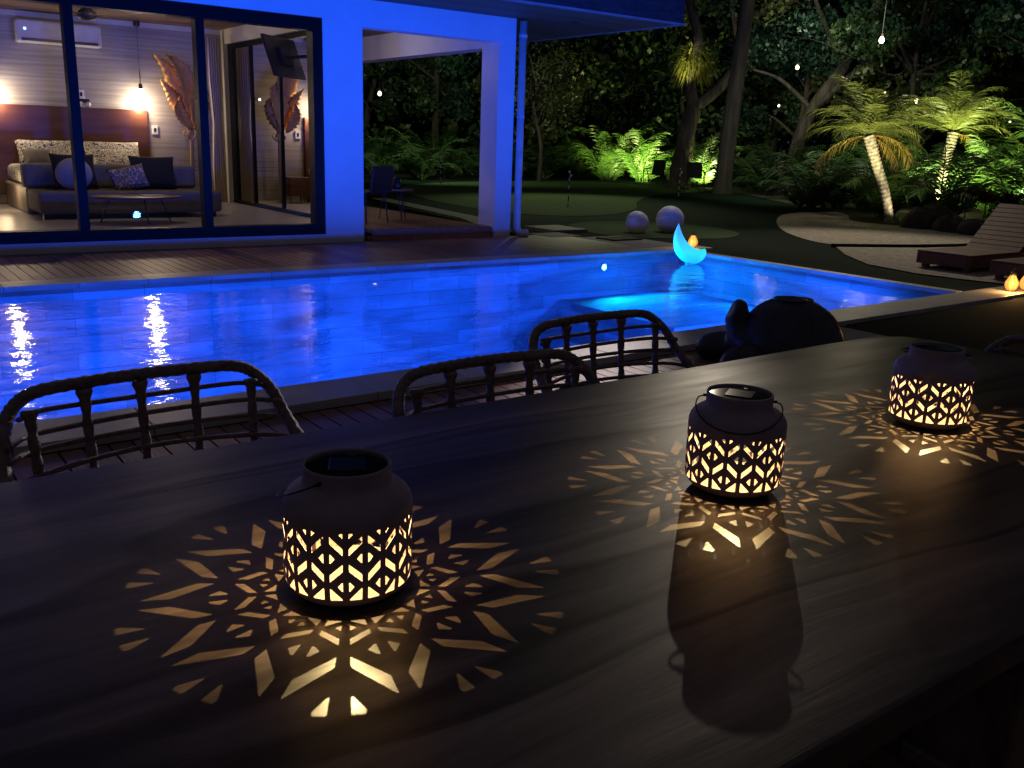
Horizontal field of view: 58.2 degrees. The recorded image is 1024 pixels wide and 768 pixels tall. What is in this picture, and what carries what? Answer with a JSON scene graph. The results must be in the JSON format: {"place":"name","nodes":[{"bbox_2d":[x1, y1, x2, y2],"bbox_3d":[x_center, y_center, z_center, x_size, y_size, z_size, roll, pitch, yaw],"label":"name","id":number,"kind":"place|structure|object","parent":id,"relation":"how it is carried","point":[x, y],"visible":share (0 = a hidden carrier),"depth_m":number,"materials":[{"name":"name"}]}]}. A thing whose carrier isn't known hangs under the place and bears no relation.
{"place":"outdoors","nodes":[
{"label":"outdoors","id":0,"kind":"place"},
{"bbox_2d":[372,198,511,230],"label":"path","id":1,"kind":"structure","parent":0,"point":[471,218],"depth_m":17.78,"materials":[{"name":"concrete"}]},
{"bbox_2d":[12,351,917,767],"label":"deck","id":2,"kind":"structure","parent":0,"point":[880,757],"depth_m":4.59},
{"bbox_2d":[0,359,303,482],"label":"rattan chair","id":3,"kind":"object","parent":2,"relation":"on","point":[82,386],"visible":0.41,"depth_m":2.17,"materials":[{"name":"black wicker"}]},
{"bbox_2d":[391,348,599,417],"bbox_3d":[0.099,0.403,2.309,0.714,0.857,0.629,-9,18,-35],"label":"rattan chair","id":4,"kind":"object","parent":2,"relation":"on","point":[448,369],"visible":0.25,"depth_m":2.42,"materials":[{"name":"black wicker"}]},
{"bbox_2d":[0,336,1023,767],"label":"dining table","id":5,"kind":"object","parent":2,"relation":"on","point":[596,578],"visible":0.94,"depth_m":1.27,"materials":[{"name":"brown wood"}]},
{"bbox_2d":[276,448,412,606],"bbox_3d":[-0.227,0.190,1.250,0.182,0.180,0.178,0,15,-8],"label":"lantern","id":6,"kind":"object","parent":5,"relation":"on","point":[345,500],"visible":1,"depth_m":1.19,"materials":[{"name":"brown metal"}]},
{"bbox_2d":[685,384,786,498],"bbox_3d":[0.405,0.102,1.669,0.174,0.180,0.178,8,16,22],"label":"lantern","id":7,"kind":"object","parent":5,"relation":"on","point":[733,416],"visible":1,"depth_m":1.61,"materials":[{"name":"brown metal"}]},
{"bbox_2d":[888,341,975,429],"bbox_3d":[0.969,0.002,2.122,0.174,0.180,0.178,5,15,12],"label":"lantern","id":8,"kind":"object","parent":5,"relation":"on","point":[942,369],"visible":1,"depth_m":2.06,"materials":[{"name":"brown metal"}]},
{"bbox_2d":[528,309,695,392],"bbox_3d":[0.442,0.241,2.970,0.714,0.857,0.629,-10,19,-38],"label":"rattan chair","id":9,"kind":"object","parent":2,"relation":"on","point":[656,325],"visible":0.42,"depth_m":3.12,"materials":[{"name":"black wicker"}]},
{"bbox_2d":[695,296,844,362],"bbox_3d":[1.729,-0.334,6.061,0.926,0.503,0.662,2,15,1],"label":"tortoise statue","id":10,"kind":"object","parent":2,"relation":"on","point":[776,324],"visible":0.63,"depth_m":5.87,"materials":[{"name":"stone"}]},
{"bbox_2d":[984,334,1023,354],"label":"rattan chair","id":11,"kind":"object","parent":2,"relation":"on","point":[999,345],"visible":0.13,"depth_m":3.01,"materials":[{"name":"black wicker"}]},
{"bbox_2d":[7,256,922,352],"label":"water","id":12,"kind":"structure","parent":0,"point":[679,264],"depth_m":10.45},
{"bbox_2d":[673,224,705,264],"bbox_3d":[2.271,-1.784,11.734,0.432,0.522,0.200,2,15,0],"label":"moon lamp","id":13,"kind":"object","parent":12,"relation":"on","point":[687,253],"visible":1,"depth_m":11.68,"materials":[{"name":"teal"}]},
{"bbox_2d":[12,154,962,457],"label":"ground","id":14,"kind":"structure","parent":0,"point":[398,208],"depth_m":17.40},
{"bbox_2d":[0,0,685,255],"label":"villa","id":15,"kind":"object","parent":14,"relation":"on","point":[294,160],"visible":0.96,"depth_m":13.07,"materials":[{"name":"white paint"}]},
{"bbox_2d":[5,163,40,213],"bbox_3d":[-6.396,-3.029,14.169,2.250,0.630,1.880,-9,18,-35],"label":"bed","id":16,"kind":"object","parent":15,"relation":"on","point":[16,193],"visible":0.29,"depth_m":13.55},
{"bbox_2d":[21,149,50,162],"bbox_3d":[-7.169,-3.398,13.918,0.400,0.308,0.308,-9,18,-35],"label":"pillow","id":17,"kind":"object","parent":16,"relation":"on","point":[36,155],"visible":0.69,"depth_m":13.84,"materials":[{"name":"grey fabric"}]},
{"bbox_2d":[14,139,71,163],"bbox_3d":[-7.208,-3.560,14.252,0.840,0.426,0.333,-9,18,-35],"label":"pillow","id":18,"kind":"object","parent":16,"relation":"on","point":[59,147],"visible":0.45,"depth_m":14.20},
{"bbox_2d":[86,149,134,163],"bbox_3d":[-6.308,-3.545,14.588,0.720,0.347,0.410,-9,18,-35],"label":"pillow","id":19,"kind":"object","parent":16,"relation":"on","point":[110,156],"visible":0.55,"depth_m":14.50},
{"bbox_2d":[83,141,139,156],"bbox_3d":[-6.423,-3.679,14.809,0.880,0.426,0.333,-9,18,-35],"label":"pillow","id":20,"kind":"object","parent":16,"relation":"on","point":[109,145],"visible":0.34,"depth_m":14.77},
{"bbox_2d":[13,18,101,48],"bbox_3d":[-7.005,-5.410,14.213,1.200,0.330,0.228,-9,18,-35],"label":"air conditioner","id":21,"kind":"object","parent":15,"relation":"attached to","point":[41,32],"visible":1,"depth_m":14.06,"materials":[{"name":"white plastic"}]},
{"bbox_2d":[0,104,149,194],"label":"headboard","id":22,"kind":"object","parent":15,"relation":"attached to","point":[33,122],"visible":0.53,"depth_m":14.53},
{"bbox_2d":[73,8,106,20],"bbox_3d":[-5.674,-5.044,12.256,0.439,0.375,0.439,-1,15,-11],"label":"ceiling fan","id":23,"kind":"object","parent":15,"relation":"hanging from","point":[89,14],"visible":0.77,"depth_m":12.20,"materials":[{"name":"black metal"}]},
{"bbox_2d":[20,163,221,219],"bbox_3d":[-5.509,-2.747,13.075,2.480,0.700,0.950,-9,18,-35],"label":"sofa","id":24,"kind":"object","parent":15,"relation":"on","point":[46,200],"visible":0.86,"depth_m":12.69,"materials":[{"name":"grey fabric"}]},
{"bbox_2d":[48,153,98,189],"bbox_3d":[-6.016,-2.919,12.637,0.589,0.476,0.257,-9,18,-35],"label":"cushion","id":25,"kind":"object","parent":24,"relation":"on","point":[55,159],"visible":0.31,"depth_m":12.54,"materials":[{"name":"black fabric"}]},
{"bbox_2d":[55,158,92,189],"bbox_3d":[-5.944,-2.849,12.481,0.470,0.430,0.260,-9,18,-35],"label":"cushion","id":26,"kind":"object","parent":24,"relation":"on","point":[64,173],"visible":0.62,"depth_m":12.35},
{"bbox_2d":[106,163,150,189],"bbox_3d":[-5.398,-2.898,12.954,0.561,0.412,0.212,-9,18,-35],"label":"cushion","id":27,"kind":"object","parent":24,"relation":"on","point":[130,177],"visible":0.98,"depth_m":12.89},
{"bbox_2d":[128,156,176,189],"bbox_3d":[-5.178,-3.043,13.258,0.620,0.470,0.269,-7,17,-29],"label":"cushion","id":28,"kind":"object","parent":24,"relation":"on","point":[159,172],"visible":0.83,"depth_m":13.21,"materials":[{"name":"black fabric"}]},
{"bbox_2d":[89,194,181,224],"bbox_3d":[-4.953,-2.311,12.174,1.160,0.354,0.719,-9,18,-35],"label":"coffee table","id":29,"kind":"object","parent":15,"relation":"on","point":[124,196],"visible":0.94,"depth_m":12.01,"materials":[{"name":"brown wood"}]},
{"bbox_2d":[133,20,145,103],"bbox_3d":[-6.046,-5.241,14.899,0.150,1.353,0.150,-9,18,-35],"label":"pendant lamp","id":30,"kind":"object","parent":15,"relation":"hanging from","point":[141,96],"visible":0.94,"depth_m":14.98,"materials":[{"name":"glass"}]},
{"bbox_2d":[0,0,325,243],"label":"window","id":31,"kind":"structure","parent":15,"relation":"in","point":[197,13],"depth_m":10.70,"materials":[{"name":"black metal"}]},
{"bbox_2d":[154,53,209,187],"bbox_3d":[-5.447,-4.231,15.343,0.839,2.401,0.382,-9,18,-35],"label":"dried plant","id":32,"kind":"object","parent":15,"relation":"on","point":[178,88],"visible":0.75,"depth_m":15.13,"materials":[{"name":"brown plant"}]},
{"bbox_2d":[206,36,227,201],"bbox_3d":[-5.085,-4.535,15.874,0.260,2.740,0.064,-9,18,-35],"label":"curtain","id":33,"kind":"object","parent":15,"relation":"hanging from","point":[214,75],"visible":0.9,"depth_m":15.83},
{"bbox_2d":[227,30,310,217],"bbox_3d":[-3.453,-3.964,14.130,0.060,2.646,4.830,-9,18,-35],"label":"sliding door","id":34,"kind":"structure","parent":15,"relation":"in","point":[269,112],"depth_m":14.74,"materials":[{"name":"glass"}]},
{"bbox_2d":[260,33,306,79],"bbox_3d":[-2.815,-4.343,12.252,0.692,0.518,0.880,5,15,13],"label":"television","id":35,"kind":"object","parent":15,"relation":"attached to","point":[284,57],"visible":0.89,"depth_m":12.22,"materials":[{"name":"black plastic"}]},
{"bbox_2d":[364,166,393,224],"bbox_3d":[-2.070,-2.744,13.312,0.580,0.823,0.480,12,18,32],"label":"terrace chair","id":36,"kind":"object","parent":15,"relation":"on","point":[381,180],"visible":0.84,"depth_m":13.11,"materials":[{"name":"black plastic"}]},
{"bbox_2d":[0,253,941,423],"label":"pool shell","id":37,"kind":"object","parent":14,"relation":"on","point":[305,345],"visible":0.15,"depth_m":9.87,"materials":[{"name":"tile"}]},
{"bbox_2d":[0,245,1023,458],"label":"pool coping","id":38,"kind":"object","parent":37,"relation":"on","point":[317,395],"visible":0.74,"depth_m":6.95,"materials":[{"name":"stone"}]},
{"bbox_2d":[1004,269,1018,291],"bbox_3d":[5.270,-1.094,9.687,0.140,0.237,0.140,-2,15,-13],"label":"amber lantern","id":39,"kind":"object","parent":38,"relation":"on","point":[1011,283],"visible":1,"depth_m":9.65,"materials":[{"name":"orange glass"}]},
{"bbox_2d":[363,0,1023,181],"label":"woodland","id":40,"kind":"object","parent":14,"relation":"on","point":[651,40],"visible":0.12,"depth_m":36.34,"materials":[{"name":"green plant"}]},
{"bbox_2d":[524,225,673,247],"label":"paving","id":41,"kind":"structure","parent":0,"point":[551,231],"depth_m":14.02,"materials":[{"name":"stone"}]},
{"bbox_2d":[364,166,992,225],"bbox_3d":[15.456,-8.349,38.913,59.008,0.102,46.640,-9,18,-35],"label":"planting bed","id":42,"kind":"object","parent":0,"point":[852,212],"visible":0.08,"depth_m":25.81,"materials":[{"name":"soil"}]},
{"bbox_2d":[363,57,436,151],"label":"garden tree","id":43,"kind":"object","parent":42,"relation":"on","point":[425,101],"visible":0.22,"depth_m":35.26,"materials":[{"name":"green plant"}]},
{"bbox_2d":[385,126,469,179],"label":"areca palm","id":44,"kind":"object","parent":42,"relation":"on","point":[419,168],"visible":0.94,"depth_m":30.36,"materials":[{"name":"green plant"}]},
{"bbox_2d":[391,126,479,175],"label":"areca palm","id":45,"kind":"object","parent":42,"relation":"on","point":[412,133],"visible":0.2,"depth_m":33.73,"materials":[{"name":"green plant"}]},
{"bbox_2d":[399,52,481,153],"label":"garden tree","id":46,"kind":"object","parent":42,"relation":"on","point":[465,111],"visible":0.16,"depth_m":35.11,"materials":[{"name":"green plant"}]},
{"bbox_2d":[419,148,479,177],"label":"areca palm","id":47,"kind":"object","parent":42,"relation":"on","point":[447,171],"visible":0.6,"depth_m":31.94,"materials":[{"name":"green plant"}]},
{"bbox_2d":[447,139,515,176],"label":"areca palm","id":48,"kind":"object","parent":42,"relation":"on","point":[472,169],"visible":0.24,"depth_m":32.37,"materials":[{"name":"green plant"}]},
{"bbox_2d":[429,37,587,123],"bbox_3d":[-0.251,-12.176,35.725,6.081,8.265,5.540,7,16,19],"label":"garden tree","id":49,"kind":"object","parent":42,"relation":"on","point":[478,56],"visible":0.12,"depth_m":34.67,"materials":[{"name":"green plant"}]},
{"bbox_2d":[417,42,637,174],"bbox_3d":[0.404,-12.416,36.421,6.830,8.479,8.096,-8,18,-33],"label":"garden tree","id":50,"kind":"object","parent":42,"relation":"on","point":[625,91],"visible":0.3,"depth_m":35.38,"materials":[{"name":"green plant"}]},
{"bbox_2d":[512,144,583,178],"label":"areca palm","id":51,"kind":"object","parent":42,"relation":"on","point":[550,169],"visible":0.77,"depth_m":34.31,"materials":[{"name":"green plant"}]},
{"bbox_2d":[481,50,636,161],"bbox_3d":[1.555,-11.994,37.252,6.950,7.279,5.864,-9,18,-35],"label":"garden tree","id":52,"kind":"object","parent":42,"relation":"on","point":[600,113],"visible":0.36,"depth_m":36.56,"materials":[{"name":"green plant"}]},
{"bbox_2d":[545,150,595,178],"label":"areca palm","id":53,"kind":"object","parent":42,"relation":"on","point":[565,172],"visible":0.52,"depth_m":35.37,"materials":[{"name":"green plant"}]},
{"bbox_2d":[537,126,615,177],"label":"areca palm","id":54,"kind":"object","parent":42,"relation":"on","point":[580,174],"visible":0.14,"depth_m":36.41,"materials":[{"name":"green plant"}]},
{"bbox_2d":[613,17,728,131],"bbox_3d":[7.129,-11.575,37.543,5.062,6.654,5.105,-7,17,-29],"label":"garden tree","id":55,"kind":"object","parent":42,"relation":"on","point":[721,67],"visible":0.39,"depth_m":37.06,"materials":[{"name":"green plant"}]},
{"bbox_2d":[652,131,745,187],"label":"areca palm","id":56,"kind":"object","parent":42,"relation":"on","point":[708,161],"visible":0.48,"depth_m":32.16,"materials":[{"name":"green plant"}]},
{"bbox_2d":[667,1,797,117],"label":"garden tree","id":57,"kind":"object","parent":42,"relation":"on","point":[712,33],"visible":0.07,"depth_m":38.17,"materials":[{"name":"green plant"}]},
{"bbox_2d":[703,150,772,191],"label":"areca palm","id":58,"kind":"object","parent":42,"relation":"on","point":[750,187],"visible":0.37,"depth_m":30.39,"materials":[{"name":"green plant"}]},
{"bbox_2d":[731,143,810,195],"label":"areca palm","id":59,"kind":"object","parent":42,"relation":"on","point":[757,176],"visible":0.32,"depth_m":27.52,"materials":[{"name":"green plant"}]},
{"bbox_2d":[714,0,828,152],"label":"garden tree","id":60,"kind":"object","parent":42,"relation":"on","point":[787,96],"visible":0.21,"depth_m":35.16,"materials":[{"name":"green plant"}]},
{"bbox_2d":[734,145,844,194],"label":"areca palm","id":61,"kind":"object","parent":42,"relation":"on","point":[802,159],"visible":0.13,"depth_m":28.35,"materials":[{"name":"green plant"}]},
{"bbox_2d":[714,0,898,136],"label":"garden tree","id":62,"kind":"object","parent":42,"relation":"on","point":[817,59],"visible":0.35,"depth_m":32.41,"materials":[{"name":"green plant"}]},
{"bbox_2d":[758,142,865,209],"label":"areca palm","id":63,"kind":"object","parent":42,"relation":"on","point":[835,199],"visible":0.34,"depth_m":22.77,"materials":[{"name":"green plant"}]},
{"bbox_2d":[699,0,977,164],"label":"leaning tree","id":64,"kind":"object","parent":42,"relation":"on","point":[822,96],"visible":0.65,"depth_m":28.97,"materials":[{"name":"green plant"}]},
{"bbox_2d":[809,150,947,212],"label":"areca palm","id":65,"kind":"object","parent":42,"relation":"on","point":[857,202],"visible":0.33,"depth_m":22.28,"materials":[{"name":"green plant"}]},
{"bbox_2d":[832,138,940,175],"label":"areca palm","id":66,"kind":"object","parent":42,"relation":"on","point":[843,145],"visible":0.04,"depth_m":25.63,"materials":[{"name":"green plant"}]},
{"bbox_2d":[819,146,960,217],"bbox_3d":[8.104,-4.447,20.183,2.549,1.583,3.197,15,20,42],"label":"areca palm","id":67,"kind":"object","parent":42,"relation":"on","point":[862,182],"visible":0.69,"depth_m":20.11,"materials":[{"name":"green plant"}]},
{"bbox_2d":[825,0,1003,165],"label":"garden tree","id":68,"kind":"object","parent":42,"relation":"on","point":[842,31],"visible":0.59,"depth_m":27.31,"materials":[{"name":"green plant"}]},
{"bbox_2d":[815,2,1014,149],"bbox_3d":[14.836,-11.322,33.872,6.940,8.616,8.226,1,15,-4],"label":"garden tree","id":69,"kind":"object","parent":42,"relation":"on","point":[826,138],"visible":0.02,"depth_m":34.39,"materials":[{"name":"green plant"}]},
{"bbox_2d":[811,0,1023,153],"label":"garden tree","id":70,"kind":"object","parent":42,"relation":"on","point":[865,74],"visible":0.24,"depth_m":28.95,"materials":[{"name":"green plant"}]},
{"bbox_2d":[923,201,955,217],"bbox_3d":[8.661,-3.329,18.889,0.733,0.848,0.815,-9,18,-35],"label":"rock","id":71,"kind":"object","parent":42,"relation":"on","point":[939,208],"visible":0.28,"depth_m":18.66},
{"bbox_2d":[883,132,1003,204],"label":"areca palm","id":72,"kind":"object","parent":42,"relation":"on","point":[912,149],"visible":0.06,"depth_m":23.41,"materials":[{"name":"green plant"}]},
{"bbox_2d":[868,142,1023,215],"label":"areca palm","id":73,"kind":"object","parent":42,"relation":"on","point":[922,197],"visible":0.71,"depth_m":19.34,"materials":[{"name":"green plant"}]},
{"bbox_2d":[892,70,1023,197],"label":"date palm","id":74,"kind":"object","parent":42,"relation":"on","point":[951,118],"visible":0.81,"depth_m":21.23,"materials":[{"name":"green plant"}]},
{"bbox_2d":[894,47,1023,166],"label":"garden tree","id":75,"kind":"object","parent":42,"relation":"on","point":[1016,60],"visible":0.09,"depth_m":29.61,"materials":[{"name":"green plant"}]},
{"bbox_2d":[902,134,1023,216],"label":"areca palm","id":76,"kind":"object","parent":42,"relation":"on","point":[980,206],"visible":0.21,"depth_m":21.47,"materials":[{"name":"green plant"}]},
{"bbox_2d":[950,151,1023,213],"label":"areca palm","id":77,"kind":"object","parent":42,"relation":"on","point":[1019,184],"visible":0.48,"depth_m":19.18,"materials":[{"name":"green plant"}]},
{"bbox_2d":[957,98,1023,183],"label":"areca palm","id":78,"kind":"object","parent":42,"relation":"on","point":[1004,140],"visible":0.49,"depth_m":21.64,"materials":[{"name":"green plant"}]},
{"bbox_2d":[967,120,1023,190],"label":"areca palm","id":79,"kind":"object","parent":42,"relation":"on","point":[1009,161],"visible":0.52,"depth_m":20.58,"materials":[{"name":"green plant"}]},
{"bbox_2d":[968,0,1023,53],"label":"garden tree","id":80,"kind":"object","parent":42,"relation":"on","point":[999,16],"visible":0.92,"depth_m":24.86,"materials":[{"name":"green plant"}]},
{"bbox_2d":[364,178,1023,298],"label":"lawn","id":81,"kind":"structure","parent":0,"point":[751,220],"depth_m":17.14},
{"bbox_2d":[363,136,424,177],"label":"areca palm","id":82,"kind":"object","parent":81,"relation":"on","point":[389,161],"visible":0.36,"depth_m":29.81,"materials":[{"name":"green plant"}]},
{"bbox_2d":[401,181,697,215],"bbox_3d":[1.895,-5.424,26.082,12.463,0.100,12.430,-9,18,-35],"label":"putting green","id":83,"kind":"object","parent":81,"relation":"on","point":[589,198],"visible":0.8,"depth_m":24.80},
{"bbox_2d":[514,38,616,181],"bbox_3d":[0.860,-9.591,31.671,4.124,5.418,5.236,-9,18,-35],"label":"tree","id":84,"kind":"object","parent":81,"relation":"on","point":[547,85],"visible":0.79,"depth_m":30.95,"materials":[{"name":"green plant"}]},
{"bbox_2d":[544,122,670,180],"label":"areca palm","id":85,"kind":"object","parent":81,"relation":"on","point":[605,163],"visible":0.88,"depth_m":34.67,"materials":[{"name":"green plant"}]},
{"bbox_2d":[598,128,674,181],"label":"areca palm","id":86,"kind":"object","parent":81,"relation":"on","point":[637,167],"visible":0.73,"depth_m":34.41,"materials":[{"name":"green plant"}]},
{"bbox_2d":[569,221,738,238],"bbox_3d":[2.418,-2.674,15.892,3.082,0.001,3.113,-9,18,-35],"label":"putting green","id":87,"kind":"object","parent":81,"relation":"on","point":[619,228],"visible":0.74,"depth_m":15.63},
{"bbox_2d":[625,211,648,232],"bbox_3d":[2.061,-2.673,15.165,0.380,0.355,0.380,-9,18,-35],"label":"ball lamp","id":88,"kind":"object","parent":87,"relation":"on","point":[636,221],"visible":1,"depth_m":15.03,"materials":[{"name":"white plastic"}]},
{"bbox_2d":[656,206,683,232],"bbox_3d":[2.656,-2.772,15.456,0.470,0.439,0.470,-9,18,-35],"label":"ball lamp","id":89,"kind":"object","parent":87,"relation":"on","point":[669,219],"visible":0.92,"depth_m":15.29,"materials":[{"name":"white plastic"}]},
{"bbox_2d":[643,160,665,185],"bbox_3d":[5.100,-7.526,32.818,0.592,0.929,0.671,-4,16,-21],"label":"garden chair","id":90,"kind":"object","parent":81,"relation":"on","point":[659,166],"visible":0.96,"depth_m":32.57,"materials":[{"name":"black plastic"}]},
{"bbox_2d":[684,162,705,190],"bbox_3d":[6.076,-6.879,30.488,0.592,0.929,0.671,7,16,18],"label":"garden chair","id":91,"kind":"object","parent":81,"relation":"on","point":[694,170],"visible":0.98,"depth_m":30.22,"materials":[{"name":"black plastic"}]},
{"bbox_2d":[712,0,754,193],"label":"straight tree","id":92,"kind":"object","parent":81,"relation":"on","point":[727,145],"visible":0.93,"depth_m":27.04,"materials":[{"name":"grey plant"}]},
{"bbox_2d":[664,0,812,187],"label":"forked tree","id":93,"kind":"object","parent":81,"relation":"on","point":[683,150],"visible":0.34,"depth_m":31.34,"materials":[{"name":"brown plant"}]},
{"bbox_2d":[662,41,720,95],"bbox_3d":[6.186,-10.851,31.538,2.056,1.904,2.044,-9,18,-35],"label":"fern","id":94,"kind":"object","parent":93,"relation":"attached to","point":[701,72],"visible":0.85,"depth_m":31.16,"materials":[{"name":"green plant"}]},
{"bbox_2d":[752,150,870,210],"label":"areca palm","id":95,"kind":"object","parent":81,"relation":"on","point":[821,191],"visible":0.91,"depth_m":21.74,"materials":[{"name":"green plant"}]},
{"bbox_2d":[777,212,973,243],"bbox_3d":[6.664,-3.068,17.897,7.090,0.013,5.938,-9,18,-35],"label":"gravel bed","id":96,"kind":"object","parent":81,"relation":"on","point":[831,227],"visible":0.67,"depth_m":16.77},
{"bbox_2d":[798,74,937,222],"bbox_3d":[7.309,-4.789,18.950,2.471,3.002,2.513,-9,18,-35],"label":"date palm","id":97,"kind":"object","parent":96,"relation":"on","point":[869,121],"visible":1,"depth_m":18.79,"materials":[{"name":"green plant"}]},
{"bbox_2d":[899,206,939,229],"bbox_3d":[8.042,-3.174,18.186,0.889,0.674,0.681,-9,18,-35],"label":"rock","id":98,"kind":"object","parent":96,"relation":"on","point":[926,217],"visible":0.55,"depth_m":17.91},
{"bbox_2d":[932,214,962,232],"bbox_3d":[8.342,-2.993,17.564,0.645,0.522,0.623,-9,18,-35],"label":"rock","id":99,"kind":"object","parent":96,"relation":"on","point":[949,223],"visible":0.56,"depth_m":17.34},
{"bbox_2d":[956,219,984,235],"bbox_3d":[8.560,-2.821,16.945,0.583,0.443,0.718,-9,18,-35],"label":"rock","id":100,"kind":"object","parent":96,"relation":"on","point":[969,227],"visible":0.48,"depth_m":16.82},
{"bbox_2d":[831,243,967,247],"bbox_3d":[8.633,-2.565,16.198,8.815,0.058,0.898,-9,18,-36],"label":"bed edging","id":101,"kind":"object","parent":81,"relation":"on","point":[897,245],"visible":0.56,"depth_m":14.17,"materials":[{"name":"concrete"}]},
{"bbox_2d":[841,327,888,340],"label":"paving","id":102,"kind":"structure","parent":0,"point":[849,334],"depth_m":7.26,"materials":[{"name":"stone"}]},
{"bbox_2d":[837,247,1020,282],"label":"gravel path","id":103,"kind":"structure","parent":0,"point":[901,258],"depth_m":12.05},
{"bbox_2d":[916,203,1023,272],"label":"sun lounger","id":104,"kind":"object","parent":103,"relation":"on","point":[999,234],"visible":1,"depth_m":12.02,"materials":[{"name":"brown wood"}]},
{"bbox_2d":[989,257,1023,278],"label":"sun lounger","id":105,"kind":"object","parent":103,"relation":"on","point":[1000,268],"visible":1,"depth_m":10.71,"materials":[{"name":"brown wood"}]},
{"bbox_2d":[847,298,1023,357],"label":"lawn","id":106,"kind":"structure","parent":0,"point":[982,326],"depth_m":7.79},
{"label":"deck base","id":107,"kind":"structure","parent":0,"visible":0},
{"bbox_2d":[0,235,640,281],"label":"deck","id":108,"kind":"structure","parent":107,"relation":"on","point":[26,267],"depth_m":10.54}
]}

